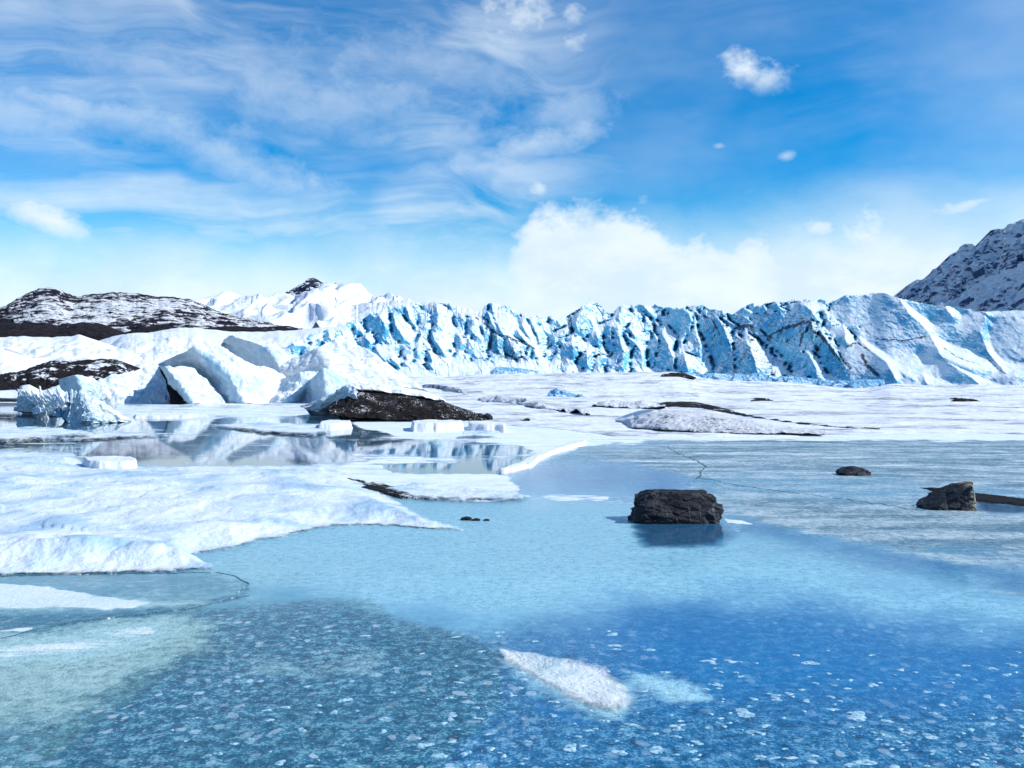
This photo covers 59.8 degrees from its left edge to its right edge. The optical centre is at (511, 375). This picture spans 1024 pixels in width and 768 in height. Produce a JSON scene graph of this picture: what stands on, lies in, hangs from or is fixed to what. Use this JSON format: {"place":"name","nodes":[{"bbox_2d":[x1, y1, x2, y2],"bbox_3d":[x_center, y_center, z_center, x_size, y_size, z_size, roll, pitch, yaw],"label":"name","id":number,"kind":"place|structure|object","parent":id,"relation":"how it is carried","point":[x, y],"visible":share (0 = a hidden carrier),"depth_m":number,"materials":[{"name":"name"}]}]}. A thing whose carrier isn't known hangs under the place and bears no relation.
{"place":"outdoors","nodes":[
{"label":"outdoors","id":0,"kind":"place"},
{"bbox_2d":[0,346,40,373],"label":"snow hill","id":1,"kind":"structure","parent":0,"point":[11,360],"depth_m":119.80,"materials":[{"name":"white snow"}]},
{"bbox_2d":[0,334,158,367],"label":"snow hill","id":2,"kind":"structure","parent":0,"point":[41,350],"depth_m":151.66,"materials":[{"name":"white snow"}]},
{"bbox_2d":[0,322,178,340],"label":"moraine","id":3,"kind":"structure","parent":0,"point":[97,331],"depth_m":551.19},
{"bbox_2d":[0,287,302,331],"bbox_3d":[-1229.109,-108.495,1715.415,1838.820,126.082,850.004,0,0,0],"label":"hill","id":4,"kind":"structure","parent":0,"point":[123,312],"depth_m":1479.43,"materials":[{"name":"white snow"}]},
{"bbox_2d":[111,332,223,362],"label":"snow hill","id":5,"kind":"structure","parent":0,"point":[160,347],"depth_m":165.77,"materials":[{"name":"white snow"}]},
{"bbox_2d":[133,412,208,418],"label":"ice ridge","id":6,"kind":"structure","parent":0,"point":[168,415],"depth_m":53.09,"materials":[{"name":"white ice"}]},
{"bbox_2d":[99,326,344,347],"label":"snow hill","id":7,"kind":"structure","parent":0,"point":[281,339],"depth_m":262.92,"materials":[{"name":"white snow"}]},
{"bbox_2d":[204,326,297,331],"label":"moraine","id":8,"kind":"structure","parent":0,"point":[251,329],"depth_m":931.02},
{"bbox_2d":[286,277,325,294],"bbox_3d":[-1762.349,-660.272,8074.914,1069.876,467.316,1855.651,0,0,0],"label":"mountain","id":9,"kind":"structure","parent":0,"point":[309,284],"depth_m":7778.87,"materials":[{"name":"grey stone"}]},
{"bbox_2d":[193,282,427,328],"bbox_3d":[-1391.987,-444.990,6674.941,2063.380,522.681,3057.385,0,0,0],"label":"mountain","id":10,"kind":"structure","parent":0,"point":[326,305],"depth_m":5828.55,"materials":[{"name":"white snow"}]},
{"bbox_2d":[350,300,542,322],"bbox_3d":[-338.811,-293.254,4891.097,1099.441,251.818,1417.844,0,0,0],"label":"mountain","id":11,"kind":"structure","parent":0,"point":[360,312],"depth_m":4769.85,"materials":[{"name":"white snow"}]},
{"bbox_2d":[0,403,1023,767],"bbox_3d":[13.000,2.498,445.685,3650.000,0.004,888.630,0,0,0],"label":"lake","id":12,"kind":"structure","parent":0,"point":[760,625],"depth_m":9.21,"materials":[{"name":"blue liquid"}]},
{"bbox_2d":[0,426,92,441],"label":"ice floe","id":13,"kind":"object","parent":12,"relation":"on","point":[11,432],"visible":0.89,"depth_m":35.99,"materials":[{"name":"white ice"}]},
{"bbox_2d":[13,386,131,423],"bbox_3d":[-27.082,1.875,53.536,17.531,2.577,4.617,0,0,45],"label":"ice cluster","id":14,"kind":"object","parent":12,"relation":"on","point":[82,406],"visible":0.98,"depth_m":47.97,"materials":[{"name":"white ice"}]},
{"bbox_2d":[59,432,165,439],"bbox_3d":[-16.462,2.463,36.848,4.554,0.134,8.530,0,0,-27],"label":"ice floe","id":15,"kind":"object","parent":12,"relation":"on","point":[93,435],"visible":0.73,"depth_m":36.29,"materials":[{"name":"white ice"}]},
{"bbox_2d":[0,595,248,638],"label":"ice crack","id":16,"kind":"object","parent":12,"relation":"on","point":[120,616],"visible":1,"depth_m":9.21,"materials":[{"name":"ice"}]},
{"bbox_2d":[1,572,248,592],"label":"ice crack","id":17,"kind":"object","parent":12,"relation":"on","point":[139,573],"visible":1,"depth_m":11.20,"materials":[{"name":"ice"}]},
{"bbox_2d":[97,365,169,403],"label":"iceberg","id":18,"kind":"object","parent":12,"relation":"on","point":[147,384],"visible":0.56,"depth_m":81.67,"materials":[{"name":"white ice"}]},
{"bbox_2d":[160,366,226,403],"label":"iceberg","id":19,"kind":"object","parent":12,"relation":"on","point":[190,385],"visible":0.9,"depth_m":79.12,"materials":[{"name":"white ice"}]},
{"bbox_2d":[157,340,285,403],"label":"iceberg","id":20,"kind":"object","parent":12,"relation":"on","point":[228,375],"visible":0.62,"depth_m":81.04,"materials":[{"name":"white ice"}]},
{"bbox_2d":[0,450,463,574],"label":"snow bank","id":21,"kind":"structure","parent":12,"relation":"on","point":[65,512],"depth_m":15.51,"materials":[{"name":"white snow"}]},
{"bbox_2d":[82,456,136,468],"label":"ice slab","id":22,"kind":"structure","parent":21,"relation":"on","point":[114,462],"depth_m":23.62,"materials":[{"name":"white ice"}]},
{"bbox_2d":[207,422,325,435],"bbox_3d":[-11.495,2.453,41.819,6.191,0.154,15.677,0,0,-19],"label":"ice floe","id":23,"kind":"object","parent":12,"relation":"on","point":[286,428],"visible":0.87,"depth_m":41.56,"materials":[{"name":"white ice"}]},
{"bbox_2d":[270,371,318,402],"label":"iceberg","id":24,"kind":"object","parent":12,"relation":"on","point":[291,388],"visible":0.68,"depth_m":81.79,"materials":[{"name":"white ice"}]},
{"bbox_2d":[301,368,351,402],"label":"iceberg","id":25,"kind":"object","parent":12,"relation":"on","point":[323,382],"visible":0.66,"depth_m":79.66,"materials":[{"name":"white ice"}]},
{"bbox_2d":[319,420,352,430],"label":"ice slab","id":26,"kind":"structure","parent":12,"relation":"on","point":[331,425],"depth_m":41.58,"materials":[{"name":"white ice"}]},
{"bbox_2d":[347,478,437,500],"bbox_3d":[-3.306,2.485,20.218,1.366,0.090,6.536,0,0,-38],"label":"gritty slush","id":27,"kind":"object","parent":12,"relation":"on","point":[382,488],"visible":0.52,"depth_m":19.11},
{"bbox_2d":[410,419,463,432],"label":"ice slab","id":28,"kind":"structure","parent":12,"relation":"on","point":[432,425],"depth_m":40.12,"materials":[{"name":"white ice"}]},
{"bbox_2d":[387,482,528,499],"bbox_3d":[-1.364,2.479,18.968,2.447,0.101,4.370,0,0,-43],"label":"ice floe","id":29,"kind":"object","parent":12,"relation":"on","point":[431,490],"visible":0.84,"depth_m":18.79,"materials":[{"name":"white ice"}]},
{"bbox_2d":[460,516,471,520],"bbox_3d":[-0.796,2.480,15.454,0.203,0.072,0.123,0,0,0],"label":"stone","id":30,"kind":"object","parent":12,"relation":"on","point":[467,518],"visible":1,"depth_m":15.42,"materials":[{"name":"black stone"}]},
{"bbox_2d":[463,429,499,435],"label":"ice slab","id":31,"kind":"structure","parent":12,"relation":"on","point":[481,431],"depth_m":36.08,"materials":[{"name":"white ice"}]},
{"bbox_2d":[467,421,506,432],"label":"ice slab","id":32,"kind":"structure","parent":12,"relation":"on","point":[487,426],"depth_m":40.21,"materials":[{"name":"white ice"}]},
{"bbox_2d":[496,440,586,473],"bbox_3d":[1.217,2.456,28.484,1.216,0.149,12.616,0,0,15],"label":"snow shelf","id":33,"kind":"object","parent":12,"relation":"on","point":[531,461],"visible":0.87,"depth_m":26.22,"materials":[{"name":"white snow"}]},
{"bbox_2d":[499,649,628,707],"bbox_3d":[0.491,2.490,7.466,0.843,0.080,1.946,0,0,-29],"label":"ice chunk","id":34,"kind":"object","parent":12,"relation":"on","point":[589,684],"visible":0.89,"depth_m":7.34,"materials":[{"name":"white ice"}]},
{"bbox_2d":[628,489,723,523],"bbox_3d":[2.830,2.293,15.393,1.646,0.666,0.816,0,0,0],"label":"boulder","id":35,"kind":"object","parent":12,"relation":"on","point":[668,506],"visible":0.84,"depth_m":15.08,"materials":[{"name":"black stone"}]},
{"bbox_2d":[668,447,706,480],"bbox_3d":[5.261,2.499,26.428,0.707,0.010,10.764,0,0,6],"label":"ice crack","id":36,"kind":"object","parent":12,"relation":"on","point":[705,466],"visible":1,"depth_m":25.08,"materials":[{"name":"ice"}]},
{"bbox_2d":[595,439,1006,446],"bbox_3d":[10.698,2.499,33.515,15.604,0.010,1.110,0,0,15],"label":"ice crack","id":37,"kind":"object","parent":12,"relation":"on","point":[790,441],"visible":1,"depth_m":33.89,"materials":[{"name":"ice"}]},
{"bbox_2d":[704,478,922,510],"bbox_3d":[6.014,2.499,19.125,0.405,0.010,6.211,0,0,-30],"label":"ice crack","id":38,"kind":"object","parent":12,"relation":"on","point":[821,496],"visible":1,"depth_m":18.28,"materials":[{"name":"ice"}]},
{"bbox_2d":[835,466,870,475],"bbox_3d":[8.647,2.428,22.543,0.822,0.260,0.571,0,0,0],"label":"rock","id":39,"kind":"object","parent":12,"relation":"on","point":[851,471],"visible":0.91,"depth_m":22.40,"materials":[{"name":"grey stone"}]},
{"bbox_2d":[915,481,976,510],"bbox_3d":[8.276,2.329,16.867,1.096,0.623,0.735,0,0,0],"label":"boulder","id":40,"kind":"object","parent":12,"relation":"on","point":[957,496],"visible":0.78,"depth_m":16.67,"materials":[{"name":"grey stone"}]},
{"bbox_2d":[920,487,1023,505],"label":"silt bar","id":41,"kind":"object","parent":12,"relation":"on","point":[992,498],"visible":0.52,"depth_m":17.80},
{"bbox_2d":[0,372,1023,437],"bbox_3d":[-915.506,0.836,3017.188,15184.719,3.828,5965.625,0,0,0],"label":"snowfield","id":42,"kind":"structure","parent":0,"point":[902,408],"depth_m":77.39,"materials":[{"name":"white snow"}]},
{"bbox_2d":[0,385,65,401],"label":"snow drift","id":43,"kind":"object","parent":42,"relation":"on","point":[8,395],"visible":0.33,"depth_m":85.08,"materials":[{"name":"white snow"}]},
{"bbox_2d":[0,359,140,390],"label":"gravel bank","id":44,"kind":"structure","parent":42,"relation":"on","point":[47,375],"depth_m":99.47,"materials":[{"name":"black gravel"}]},
{"bbox_2d":[59,375,104,398],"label":"iceberg","id":45,"kind":"object","parent":42,"relation":"on","point":[77,383],"visible":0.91,"depth_m":74.86,"materials":[{"name":"white ice"}]},
{"bbox_2d":[159,367,185,403],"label":"dirt cleft","id":46,"kind":"object","parent":42,"relation":"on","point":[175,397],"visible":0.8,"depth_m":78.95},
{"bbox_2d":[220,335,293,376],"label":"iceberg","id":47,"kind":"object","parent":42,"relation":"on","point":[274,356],"visible":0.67,"depth_m":97.09,"materials":[{"name":"white ice"}]},
{"bbox_2d":[279,336,426,391],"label":"iceberg","id":48,"kind":"object","parent":42,"relation":"on","point":[349,359],"visible":0.72,"depth_m":88.49,"materials":[{"name":"white ice"}]},
{"bbox_2d":[301,383,529,420],"bbox_3d":[-5.836,1.719,53.936,13.855,2.617,11.135,0,0,0],"label":"gravel mound","id":49,"kind":"object","parent":42,"relation":"on","point":[363,401],"visible":0.84,"depth_m":51.36,"materials":[{"name":"black gravel"}]},
{"bbox_2d":[481,413,492,419],"bbox_3d":[-1.422,2.349,50.257,0.691,0.528,0.541,0,0,0],"label":"rock","id":50,"kind":"object","parent":49,"relation":"on","point":[487,416],"visible":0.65,"depth_m":50.11,"materials":[{"name":"black stone"}]},
{"bbox_2d":[422,384,469,394],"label":"snow mound","id":51,"kind":"object","parent":42,"relation":"on","point":[448,389],"visible":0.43,"depth_m":111.45,"materials":[{"name":"white snow"}]},
{"bbox_2d":[480,395,589,414],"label":"snow mound","id":52,"kind":"object","parent":42,"relation":"on","point":[517,400],"visible":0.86,"depth_m":71.07,"materials":[{"name":"white snow"}]},
{"bbox_2d":[546,388,586,396],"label":"iceberg","id":53,"kind":"object","parent":42,"relation":"on","point":[555,392],"visible":0.45,"depth_m":88.34,"materials":[{"name":"ice"}]},
{"bbox_2d":[592,400,664,408],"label":"snow mound","id":54,"kind":"object","parent":42,"relation":"on","point":[641,404],"visible":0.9,"depth_m":66.76,"materials":[{"name":"white snow"}]},
{"bbox_2d":[614,409,656,421],"bbox_3d":[6.550,2.219,47.114,1.480,1.046,12.216,0,0,-10],"label":"snow mound","id":55,"kind":"object","parent":42,"relation":"on","point":[629,416],"visible":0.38,"depth_m":47.36,"materials":[{"name":"white snow"}]},
{"bbox_2d":[281,293,1023,387],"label":"glacier","id":56,"kind":"object","parent":42,"relation":"on","point":[870,340],"visible":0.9,"depth_m":189.32,"materials":[{"name":"white ice"}]},
{"bbox_2d":[661,372,695,379],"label":"gravel streak","id":57,"kind":"object","parent":42,"relation":"on","point":[682,375],"visible":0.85,"depth_m":151.01,"materials":[{"name":"grey gravel"}]},
{"bbox_2d":[623,410,824,434],"bbox_3d":[10.132,2.224,44.245,9.126,1.083,14.948,0,0,0],"label":"snow mound","id":58,"kind":"object","parent":42,"relation":"on","point":[691,421],"visible":0.97,"depth_m":40.02,"materials":[{"name":"snow"}]},
{"bbox_2d":[750,398,772,400],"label":"gravel streak","id":59,"kind":"object","parent":42,"relation":"on","point":[761,399],"visible":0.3,"depth_m":82.95,"materials":[{"name":"black gravel"}]},
{"bbox_2d":[658,401,879,428],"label":"gravel ridge","id":60,"kind":"structure","parent":42,"relation":"on","point":[693,405],"depth_m":64.61,"materials":[{"name":"black gravel"}]},
{"bbox_2d":[950,398,977,401],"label":"gravel streak","id":61,"kind":"object","parent":42,"relation":"on","point":[960,400],"visible":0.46,"depth_m":82.69,"materials":[{"name":"black gravel"}]},
{"bbox_2d":[0,0,1023,322],"label":"sky","id":62,"kind":"structure","parent":0,"point":[540,158],"materials":[{"name":"blue"}]},
{"bbox_2d":[894,219,1023,304],"bbox_3d":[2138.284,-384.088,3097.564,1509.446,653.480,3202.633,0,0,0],"label":"mountain","id":63,"kind":"structure","parent":0,"point":[960,270],"depth_m":3389.91,"materials":[{"name":"white snow"}]},
{"bbox_2d":[935,261,1023,311],"bbox_3d":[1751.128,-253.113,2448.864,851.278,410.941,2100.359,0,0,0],"label":"mountain","id":64,"kind":"structure","parent":0,"point":[1003,290],"depth_m":2810.28,"materials":[{"name":"white snow"}]}
]}

